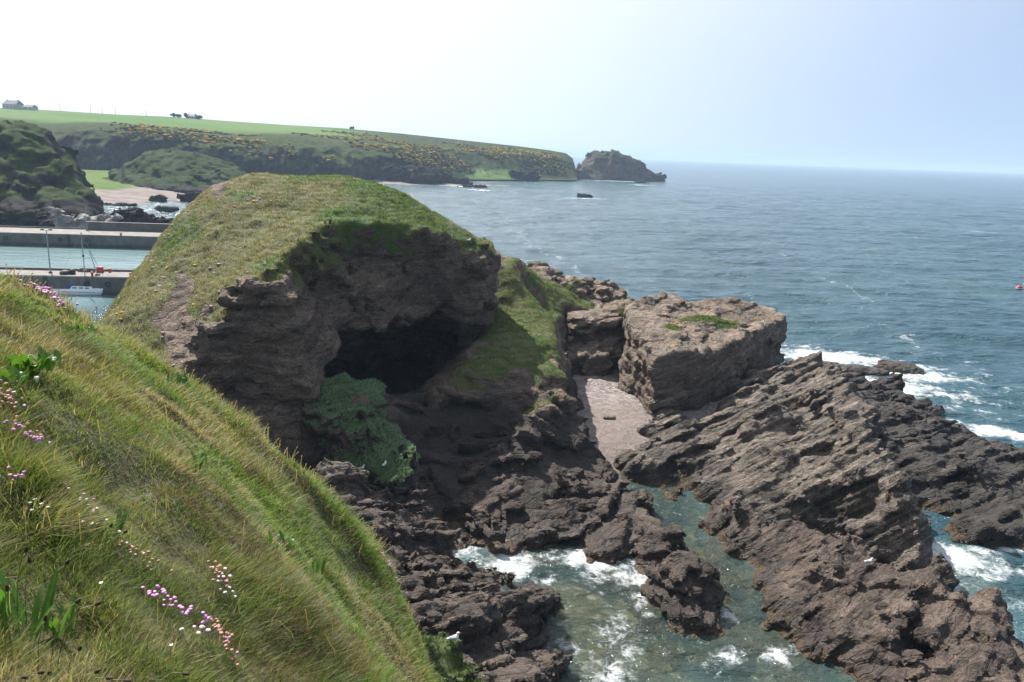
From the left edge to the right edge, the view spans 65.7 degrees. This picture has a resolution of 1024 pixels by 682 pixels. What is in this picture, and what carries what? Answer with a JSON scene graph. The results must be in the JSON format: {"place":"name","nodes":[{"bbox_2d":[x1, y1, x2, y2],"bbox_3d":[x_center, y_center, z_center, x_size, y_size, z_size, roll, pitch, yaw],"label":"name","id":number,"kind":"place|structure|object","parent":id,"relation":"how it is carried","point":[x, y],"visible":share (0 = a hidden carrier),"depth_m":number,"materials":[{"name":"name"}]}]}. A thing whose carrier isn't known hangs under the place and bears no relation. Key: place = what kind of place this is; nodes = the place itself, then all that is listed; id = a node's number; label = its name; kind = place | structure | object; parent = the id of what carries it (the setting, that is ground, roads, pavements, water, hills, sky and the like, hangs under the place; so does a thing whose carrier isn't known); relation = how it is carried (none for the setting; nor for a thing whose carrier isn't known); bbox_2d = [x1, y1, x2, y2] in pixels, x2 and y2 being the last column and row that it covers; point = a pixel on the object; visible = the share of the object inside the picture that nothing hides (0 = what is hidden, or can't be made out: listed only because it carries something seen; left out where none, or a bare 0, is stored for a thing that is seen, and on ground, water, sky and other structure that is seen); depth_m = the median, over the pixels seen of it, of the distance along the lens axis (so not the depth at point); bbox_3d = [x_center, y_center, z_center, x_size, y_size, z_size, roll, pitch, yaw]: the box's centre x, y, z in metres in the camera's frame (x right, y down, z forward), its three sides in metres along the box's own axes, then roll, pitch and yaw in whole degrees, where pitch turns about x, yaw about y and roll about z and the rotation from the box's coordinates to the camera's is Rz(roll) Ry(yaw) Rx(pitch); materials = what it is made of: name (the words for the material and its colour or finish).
{"place":"outdoors","nodes":[
{"label":"outdoors","id":0,"kind":"place"},
{"bbox_2d":[0,120,111,218],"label":"rocky hill","id":1,"kind":"structure","parent":0,"point":[40,170],"depth_m":280.33,"materials":[{"name":"green plant"}]},
{"bbox_2d":[102,148,245,192],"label":"rocky hill","id":2,"kind":"structure","parent":0,"point":[174,170],"depth_m":455.56,"materials":[{"name":"green plant"}]},
{"bbox_2d":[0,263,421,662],"bbox_3d":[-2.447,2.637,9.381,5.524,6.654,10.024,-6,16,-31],"label":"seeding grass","id":3,"kind":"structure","parent":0,"point":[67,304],"depth_m":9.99,"materials":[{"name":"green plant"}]},
{"bbox_2d":[0,271,442,681],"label":"hillside","id":4,"kind":"structure","parent":0,"point":[127,461],"depth_m":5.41,"materials":[{"name":"green plant"}]},
{"bbox_2d":[3,585,9,650],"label":"plantain flower","id":5,"kind":"object","parent":4,"relation":"on","point":[7,588],"visible":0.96,"depth_m":3.12,"materials":[{"name":"green plant"}]},
{"bbox_2d":[0,466,27,494],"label":"thrift clump","id":6,"kind":"object","parent":4,"relation":"on","point":[15,475],"visible":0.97,"depth_m":4.33,"materials":[{"name":"pink plant"}]},
{"bbox_2d":[0,365,38,389],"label":"leafy plant","id":7,"kind":"object","parent":4,"relation":"on","point":[24,375],"visible":0.88,"depth_m":5.65,"materials":[{"name":"green plant"}]},
{"bbox_2d":[12,674,27,681],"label":"plantain flower","id":8,"kind":"object","parent":4,"relation":"on","point":[25,676],"visible":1,"depth_m":2.78,"materials":[{"name":"brown plant"}]},
{"bbox_2d":[17,546,27,613],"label":"plantain flower","id":9,"kind":"object","parent":4,"relation":"on","point":[26,549],"visible":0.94,"depth_m":3.49,"materials":[{"name":"green plant"}]},
{"bbox_2d":[0,379,51,450],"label":"thrift clump","id":10,"kind":"object","parent":4,"relation":"on","point":[10,398],"visible":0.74,"depth_m":5.28,"materials":[{"name":"pink plant"}]},
{"bbox_2d":[3,420,52,462],"bbox_3d":[-3.023,0.637,4.954,0.247,0.333,0.139,-3,14,-19],"label":"thrift clump","id":11,"kind":"object","parent":4,"relation":"on","point":[21,427],"visible":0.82,"depth_m":4.94,"materials":[{"name":"pink plant"}]},
{"bbox_2d":[25,556,31,634],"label":"plantain flower","id":12,"kind":"object","parent":4,"relation":"on","point":[29,559],"visible":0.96,"depth_m":3.49,"materials":[{"name":"green plant"}]},
{"bbox_2d":[0,563,58,648],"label":"plantain","id":13,"kind":"object","parent":4,"relation":"on","point":[48,605],"visible":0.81,"depth_m":3.52,"materials":[{"name":"green plant"}]},
{"bbox_2d":[6,346,60,373],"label":"leafy plant","id":14,"kind":"object","parent":4,"relation":"on","point":[48,362],"visible":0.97,"depth_m":5.91,"materials":[{"name":"green plant"}]},
{"bbox_2d":[23,670,44,681],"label":"plantain flower","id":15,"kind":"object","parent":4,"relation":"on","point":[41,672],"visible":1,"depth_m":2.80,"materials":[{"name":"plant"}]},
{"bbox_2d":[38,615,47,676],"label":"plantain flower","id":16,"kind":"object","parent":4,"relation":"on","point":[45,617],"visible":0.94,"depth_m":3.12,"materials":[{"name":"green plant"}]},
{"bbox_2d":[18,279,78,318],"bbox_3d":[-6.196,-0.505,10.713,1.899,0.461,0.469,14,18,41],"label":"thrift clump","id":17,"kind":"object","parent":4,"relation":"on","point":[44,290],"visible":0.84,"depth_m":10.63,"materials":[{"name":"pink plant"}]},
{"bbox_2d":[24,590,78,642],"bbox_3d":[-2.058,1.272,3.614,0.209,0.204,0.216,10,15,30],"label":"plantain","id":18,"kind":"object","parent":4,"relation":"on","point":[53,625],"visible":0.9,"depth_m":3.64,"materials":[{"name":"green plant"}]},
{"bbox_2d":[43,559,69,637],"bbox_3d":[-2.017,1.153,3.517,0.182,0.438,0.023,5,14,11],"label":"plantain flower","id":19,"kind":"object","parent":4,"relation":"on","point":[67,562],"visible":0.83,"depth_m":3.45,"materials":[{"name":"plant"}]},
{"bbox_2d":[50,598,80,665],"bbox_3d":[-1.822,1.199,3.243,0.183,0.362,0.023,5,14,11],"label":"plantain flower","id":20,"kind":"object","parent":4,"relation":"on","point":[77,601],"visible":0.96,"depth_m":3.24,"materials":[{"name":"green plant"}]},
{"bbox_2d":[67,646,81,680],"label":"plantain flower","id":21,"kind":"object","parent":4,"relation":"on","point":[79,648],"visible":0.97,"depth_m":3.18,"materials":[{"name":"green plant"}]},
{"bbox_2d":[56,601,101,668],"bbox_3d":[-1.766,1.210,3.240,0.248,0.370,0.027,4,13,9],"label":"plantain flower","id":22,"kind":"object","parent":4,"relation":"on","point":[98,603],"visible":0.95,"depth_m":3.23,"materials":[{"name":"green plant"}]},
{"bbox_2d":[74,322,94,333],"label":"leafy plant","id":23,"kind":"object","parent":4,"relation":"on","point":[91,328],"visible":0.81,"depth_m":9.52,"materials":[{"name":"green plant"}]},
{"bbox_2d":[67,487,108,522],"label":"thrift clump","id":24,"kind":"object","parent":4,"relation":"on","point":[83,494],"visible":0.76,"depth_m":4.56,"materials":[{"name":"pink plant"}]},
{"bbox_2d":[82,669,100,681],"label":"plantain flower","id":25,"kind":"object","parent":4,"relation":"on","point":[96,671],"visible":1,"depth_m":2.99,"materials":[{"name":"brown plant"}]},
{"bbox_2d":[90,676,112,681],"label":"plantain flower","id":26,"kind":"object","parent":4,"relation":"on","point":[108,677],"visible":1,"depth_m":3.05,"materials":[{"name":"brown plant"}]},
{"bbox_2d":[103,523,112,560],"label":"plantain flower","id":27,"kind":"object","parent":4,"relation":"on","point":[110,525],"visible":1,"depth_m":4.25,"materials":[{"name":"green plant"}]},
{"bbox_2d":[87,507,130,540],"bbox_3d":[-2.303,1.021,4.548,0.164,0.236,0.169,4,13,8],"label":"plantain","id":28,"kind":"object","parent":4,"relation":"on","point":[123,519],"visible":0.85,"depth_m":4.57,"materials":[{"name":"green plant"}]},
{"bbox_2d":[107,530,127,567],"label":"plantain flower","id":29,"kind":"object","parent":4,"relation":"on","point":[125,531],"visible":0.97,"depth_m":4.21,"materials":[{"name":"green plant"}]},
{"bbox_2d":[109,678,131,681],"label":"plantain flower","id":30,"kind":"object","parent":4,"relation":"on","point":[126,680],"visible":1,"depth_m":3.13,"materials":[{"name":"plant"}]},
{"bbox_2d":[96,523,179,589],"bbox_3d":[-2.127,1.246,4.538,0.412,0.509,0.165,-3,14,-19],"label":"thrift clump","id":31,"kind":"object","parent":4,"relation":"on","point":[135,554],"visible":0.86,"depth_m":4.53,"materials":[{"name":"pink plant"}]},
{"bbox_2d":[159,671,188,681],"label":"plantain flower","id":32,"kind":"object","parent":4,"relation":"on","point":[184,673],"visible":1,"depth_m":3.38,"materials":[{"name":"brown plant"}]},
{"bbox_2d":[163,371,187,384],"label":"leafy plant","id":33,"kind":"object","parent":4,"relation":"on","point":[183,378],"visible":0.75,"depth_m":10.45,"materials":[{"name":"green plant"}]},
{"bbox_2d":[141,585,214,653],"bbox_3d":[-1.758,1.473,4.143,0.448,0.381,0.223,5,14,11],"label":"thrift clump","id":34,"kind":"object","parent":4,"relation":"on","point":[164,593],"visible":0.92,"depth_m":4.12,"materials":[{"name":"pink plant"}]},
{"bbox_2d":[170,451,206,471],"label":"leafy plant","id":35,"kind":"object","parent":4,"relation":"on","point":[201,455],"visible":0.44,"depth_m":6.74,"materials":[{"name":"green plant"}]},
{"bbox_2d":[179,625,214,659],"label":"thrift clump","id":36,"kind":"object","parent":4,"relation":"on","point":[202,627],"visible":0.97,"depth_m":4.03,"materials":[{"name":"white plant"}]},
{"bbox_2d":[207,560,240,624],"bbox_3d":[-1.854,1.599,5.013,0.255,0.366,0.270,2,13,0],"label":"thrift clump","id":37,"kind":"object","parent":4,"relation":"on","point":[221,577],"visible":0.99,"depth_m":5.03,"materials":[{"name":"pink plant"}]},
{"bbox_2d":[209,618,244,681],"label":"thrift clump","id":38,"kind":"object","parent":4,"relation":"on","point":[215,626],"visible":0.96,"depth_m":4.28,"materials":[{"name":"pink plant"}]},
{"bbox_2d":[261,530,293,555],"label":"leafy plant","id":39,"kind":"object","parent":4,"relation":"on","point":[280,537],"visible":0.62,"depth_m":6.84,"materials":[{"name":"green plant"}]},
{"bbox_2d":[297,556,325,573],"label":"leafy plant","id":40,"kind":"object","parent":4,"relation":"on","point":[319,562],"visible":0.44,"depth_m":7.75,"materials":[{"name":"green plant"}]},
{"bbox_2d":[381,552,397,580],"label":"thrift clump","id":41,"kind":"object","parent":4,"relation":"on","point":[392,572],"visible":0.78,"depth_m":13.63,"materials":[{"name":"pink plant"}]},
{"bbox_2d":[0,108,576,179],"bbox_3d":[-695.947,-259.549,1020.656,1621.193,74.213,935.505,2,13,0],"label":"hills","id":42,"kind":"structure","parent":0,"point":[89,140],"depth_m":662.48,"materials":[{"name":"green plant"}]},
{"bbox_2d":[2,99,23,108],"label":"farmhouse","id":43,"kind":"object","parent":42,"relation":"on","point":[12,104],"visible":0.98,"depth_m":853.58,"materials":[{"name":"paint"}]},
{"bbox_2d":[23,105,37,109],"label":"farm shed","id":44,"kind":"structure","parent":42,"relation":"on","point":[30,107],"depth_m":850.79,"materials":[{"name":"stone"}]},
{"bbox_2d":[186,113,197,118],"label":"cottage","id":45,"kind":"structure","parent":42,"relation":"on","point":[192,116],"depth_m":887.43,"materials":[{"name":"paint"}]},
{"bbox_2d":[99,122,572,174],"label":"gorse","id":46,"kind":"object","parent":42,"relation":"on","point":[495,152],"visible":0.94,"depth_m":730.88,"materials":[{"name":"green plant"}]},
{"bbox_2d":[83,170,505,203],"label":"bay shore","id":47,"kind":"structure","parent":0,"point":[111,191],"depth_m":408.31,"materials":[{"name":"beige sand"}]},
{"bbox_2d":[148,194,167,202],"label":"sea rock","id":48,"kind":"object","parent":47,"relation":"on","point":[160,198],"visible":0.65,"depth_m":371.64,"materials":[{"name":"black stone"}]},
{"bbox_2d":[101,172,623,577],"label":"headland","id":49,"kind":"structure","parent":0,"point":[409,326],"depth_m":69.45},
{"bbox_2d":[106,180,295,365],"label":"thrift patches","id":50,"kind":"object","parent":49,"relation":"on","point":[193,304],"visible":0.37,"depth_m":64.65,"materials":[{"name":"green plant"}]},
{"bbox_2d":[100,171,591,413],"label":"turf","id":51,"kind":"structure","parent":49,"relation":"on","point":[216,285],"depth_m":71.84,"materials":[{"name":"green plant"}]},
{"bbox_2d":[301,372,422,496],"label":"bush","id":52,"kind":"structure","parent":49,"relation":"on","point":[335,434],"depth_m":59.49,"materials":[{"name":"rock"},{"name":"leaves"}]},
{"bbox_2d":[421,630,495,681],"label":"cliff ledge","id":53,"kind":"object","parent":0,"point":[451,658],"visible":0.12,"depth_m":34.58,"materials":[{"name":"green plant"}]},
{"bbox_2d":[445,632,459,643],"bbox_3d":[-2.630,13.199,35.262,0.752,0.536,0.266,-2,14,-17],"label":"gull","id":54,"kind":"object","parent":53,"relation":"on","point":[454,637],"visible":1,"depth_m":35.21,"materials":[{"name":"white"}]},
{"bbox_2d":[0,157,1023,681],"bbox_3d":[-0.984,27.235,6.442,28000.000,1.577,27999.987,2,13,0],"label":"sea","id":55,"kind":"structure","parent":0,"point":[870,267],"depth_m":229.74,"materials":[{"name":"liquid"}]},
{"bbox_2d":[0,209,52,226],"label":"sea rock","id":56,"kind":"object","parent":55,"relation":"in","point":[21,218],"visible":0.43,"depth_m":246.19,"materials":[{"name":"black stone"}]},
{"bbox_2d":[31,215,54,226],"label":"sea rock","id":57,"kind":"object","parent":55,"relation":"in","point":[45,221],"visible":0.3,"depth_m":235.83,"materials":[{"name":"grey stone"}]},
{"bbox_2d":[0,267,132,295],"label":"pier","id":58,"kind":"structure","parent":55,"relation":"in","point":[112,282],"depth_m":145.28,"materials":[{"name":"concrete"}]},
{"bbox_2d":[40,229,52,272],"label":"lamp post","id":59,"kind":"object","parent":58,"relation":"on","point":[50,271],"visible":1,"depth_m":145.87,"materials":[{"name":"metal"}]},
{"bbox_2d":[59,269,75,274],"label":"tarpaulin bundle","id":60,"kind":"object","parent":58,"relation":"on","point":[68,272],"visible":1,"depth_m":145.85,"materials":[{"name":"fabric"}]},
{"bbox_2d":[77,268,102,271],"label":"creel stack","id":61,"kind":"object","parent":58,"relation":"on","point":[86,270],"visible":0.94,"depth_m":149.43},
{"bbox_2d":[89,250,100,275],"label":"derrick","id":62,"kind":"object","parent":58,"relation":"on","point":[96,274],"visible":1,"depth_m":146.41,"materials":[{"name":"metal"}]},
{"bbox_2d":[96,266,103,272],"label":"bin","id":63,"kind":"object","parent":58,"relation":"on","point":[98,269],"visible":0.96,"depth_m":149.19,"materials":[{"name":"red paint"}]},
{"bbox_2d":[51,233,102,294],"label":"yacht","id":64,"kind":"object","parent":55,"relation":"on","point":[80,290],"visible":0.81,"depth_m":144.63,"materials":[{"name":"white plastic"}]},
{"bbox_2d":[0,221,169,248],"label":"pier","id":65,"kind":"structure","parent":55,"relation":"in","point":[132,236],"depth_m":208.17,"materials":[{"name":"concrete"}]},
{"bbox_2d":[47,207,123,227],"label":"sea rock","id":66,"kind":"object","parent":55,"relation":"in","point":[60,220],"visible":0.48,"depth_m":229.47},
{"bbox_2d":[104,202,136,205],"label":"sea rock","id":67,"kind":"object","parent":55,"relation":"in","point":[123,204],"visible":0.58,"depth_m":340.90,"materials":[{"name":"black stone"}]},
{"bbox_2d":[110,207,152,222],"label":"sea rock","id":68,"kind":"object","parent":55,"relation":"in","point":[134,214],"visible":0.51,"depth_m":246.21,"materials":[{"name":"black stone"}]},
{"bbox_2d":[149,214,173,223],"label":"sea rock","id":69,"kind":"object","parent":55,"relation":"in","point":[161,219],"visible":0.3,"depth_m":246.71,"materials":[{"name":"black stone"}]},
{"bbox_2d":[154,206,179,212],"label":"sea rock","id":70,"kind":"object","parent":55,"relation":"in","point":[168,209],"visible":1,"depth_m":315.81,"materials":[{"name":"black stone"}]},
{"bbox_2d":[176,192,201,202],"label":"sea rock","id":71,"kind":"object","parent":55,"relation":"in","point":[189,197],"visible":0.38,"depth_m":377.18,"materials":[{"name":"black stone"}]},
{"bbox_2d":[375,165,397,179],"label":"sea rock","id":72,"kind":"object","parent":55,"relation":"in","point":[381,169],"visible":0.09,"depth_m":666.11,"materials":[{"name":"grey stone"}]},
{"bbox_2d":[380,163,451,183],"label":"sea rock","id":73,"kind":"object","parent":55,"relation":"in","point":[420,174],"visible":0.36,"depth_m":663.06,"materials":[{"name":"grey stone"}]},
{"bbox_2d":[309,458,579,681],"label":"shore rock","id":74,"kind":"object","parent":55,"relation":"in","point":[488,615],"visible":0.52,"depth_m":45.31,"materials":[{"name":"grey stone"}]},
{"bbox_2d":[442,176,447,182],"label":"sea rock","id":75,"kind":"object","parent":55,"relation":"in","point":[444,179],"visible":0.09,"depth_m":671.87,"materials":[{"name":"grey stone"}]},
{"bbox_2d":[447,177,473,184],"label":"sea rock","id":76,"kind":"object","parent":55,"relation":"in","point":[462,180],"visible":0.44,"depth_m":672.58,"materials":[{"name":"grey stone"}]},
{"bbox_2d":[456,184,486,187],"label":"sea rock","id":77,"kind":"object","parent":55,"relation":"in","point":[478,186],"visible":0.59,"depth_m":637.00,"materials":[{"name":"black stone"}]},
{"bbox_2d":[506,169,541,181],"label":"sea rock","id":78,"kind":"object","parent":55,"relation":"in","point":[530,175],"visible":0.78,"depth_m":818.67,"materials":[{"name":"grey stone"}]},
{"bbox_2d":[577,193,592,197],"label":"sea rock","id":79,"kind":"object","parent":55,"relation":"in","point":[585,195],"visible":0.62,"depth_m":549.62,"materials":[{"name":"black stone"}]},
{"bbox_2d":[576,149,661,181],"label":"rocky island","id":80,"kind":"structure","parent":55,"relation":"in","point":[613,165],"depth_m":965.31,"materials":[{"name":"grey stone"}]},
{"bbox_2d":[634,180,648,182],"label":"sea rock","id":81,"kind":"object","parent":55,"relation":"in","point":[641,181],"visible":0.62,"depth_m":905.06,"materials":[{"name":"grey stone"}]},
{"bbox_2d":[650,173,666,181],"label":"sea rock","id":82,"kind":"object","parent":55,"relation":"in","point":[658,178],"visible":0.53,"depth_m":984.61,"materials":[{"name":"grey stone"}]},
{"bbox_2d":[613,351,959,591],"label":"rock ledge","id":83,"kind":"object","parent":55,"relation":"in","point":[797,439],"visible":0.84,"depth_m":68.45,"materials":[{"name":"grey stone"}]},
{"bbox_2d":[693,495,1023,681],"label":"rock ledge","id":84,"kind":"object","parent":55,"relation":"in","point":[827,599],"visible":0.98,"depth_m":47.59,"materials":[{"name":"brown stone"}]},
{"bbox_2d":[834,364,889,375],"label":"sea rock","id":85,"kind":"object","parent":55,"relation":"in","point":[874,371],"visible":0.52,"depth_m":109.15,"materials":[{"name":"stone"}]},
{"bbox_2d":[873,359,923,374],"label":"sea rock","id":86,"kind":"object","parent":55,"relation":"in","point":[903,367],"visible":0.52,"depth_m":110.39,"materials":[{"name":"stone"}]},
{"bbox_2d":[823,362,1023,550],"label":"rock ledge","id":87,"kind":"object","parent":55,"relation":"in","point":[969,482],"visible":0.54,"depth_m":69.17,"materials":[{"name":"stone"}]},
{"bbox_2d":[0,0,1023,173],"label":"sky","id":88,"kind":"structure","parent":0,"point":[889,84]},
{"bbox_2d":[572,368,723,527],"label":"shingle beach","id":89,"kind":"structure","parent":0,"point":[600,397],"depth_m":83.39,"materials":[{"name":"grey gravel"}]},
{"bbox_2d":[562,337,614,375],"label":"boulder","id":90,"kind":"object","parent":89,"relation":"on","point":[595,351],"visible":0.31,"depth_m":95.08,"materials":[{"name":"brown stone"}]},
{"bbox_2d":[565,308,623,368],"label":"boulder","id":91,"kind":"object","parent":89,"relation":"on","point":[604,324],"visible":0.34,"depth_m":96.79,"materials":[{"name":"brown stone"}]},
{"bbox_2d":[578,358,612,375],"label":"boulder","id":92,"kind":"object","parent":89,"relation":"on","point":[585,369],"visible":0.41,"depth_m":94.57,"materials":[{"name":"brown stone"}]},
{"bbox_2d":[603,415,615,419],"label":"driftwood log","id":93,"kind":"object","parent":89,"relation":"on","point":[608,417],"visible":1,"depth_m":81.39,"materials":[{"name":"wood"}]},
{"bbox_2d":[618,291,786,415],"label":"rock block","id":94,"kind":"object","parent":89,"relation":"on","point":[698,365],"visible":0.69,"depth_m":89.49,"materials":[{"name":"stone"}]},
{"bbox_2d":[665,314,738,330],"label":"turf","id":95,"kind":"structure","parent":94,"relation":"on","point":[707,320],"depth_m":94.57,"materials":[{"name":"green plant"}]},
{"bbox_2d":[505,491,797,681],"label":"seabed","id":96,"kind":"structure","parent":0,"point":[579,665],"depth_m":49.41,"materials":[{"name":"liquid"}]},
{"bbox_2d":[528,262,634,345],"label":"rock outcrop","id":97,"kind":"object","parent":96,"relation":"on","point":[612,296],"visible":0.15,"depth_m":109.06,"materials":[{"name":"brown stone"}]},
{"bbox_2d":[528,261,623,312],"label":"turf","id":98,"kind":"structure","parent":97,"relation":"on","point":[620,311],"depth_m":106.56,"materials":[{"name":"green plant"}]},
{"bbox_2d":[442,440,742,668],"bbox_3d":[3.892,13.789,58.282,19.395,6.861,25.640,0,14,-10],"label":"tidal rock","id":99,"kind":"object","parent":96,"relation":"on","point":[597,514],"visible":0.75,"depth_m":57.55,"materials":[{"name":"stone"}]}
]}

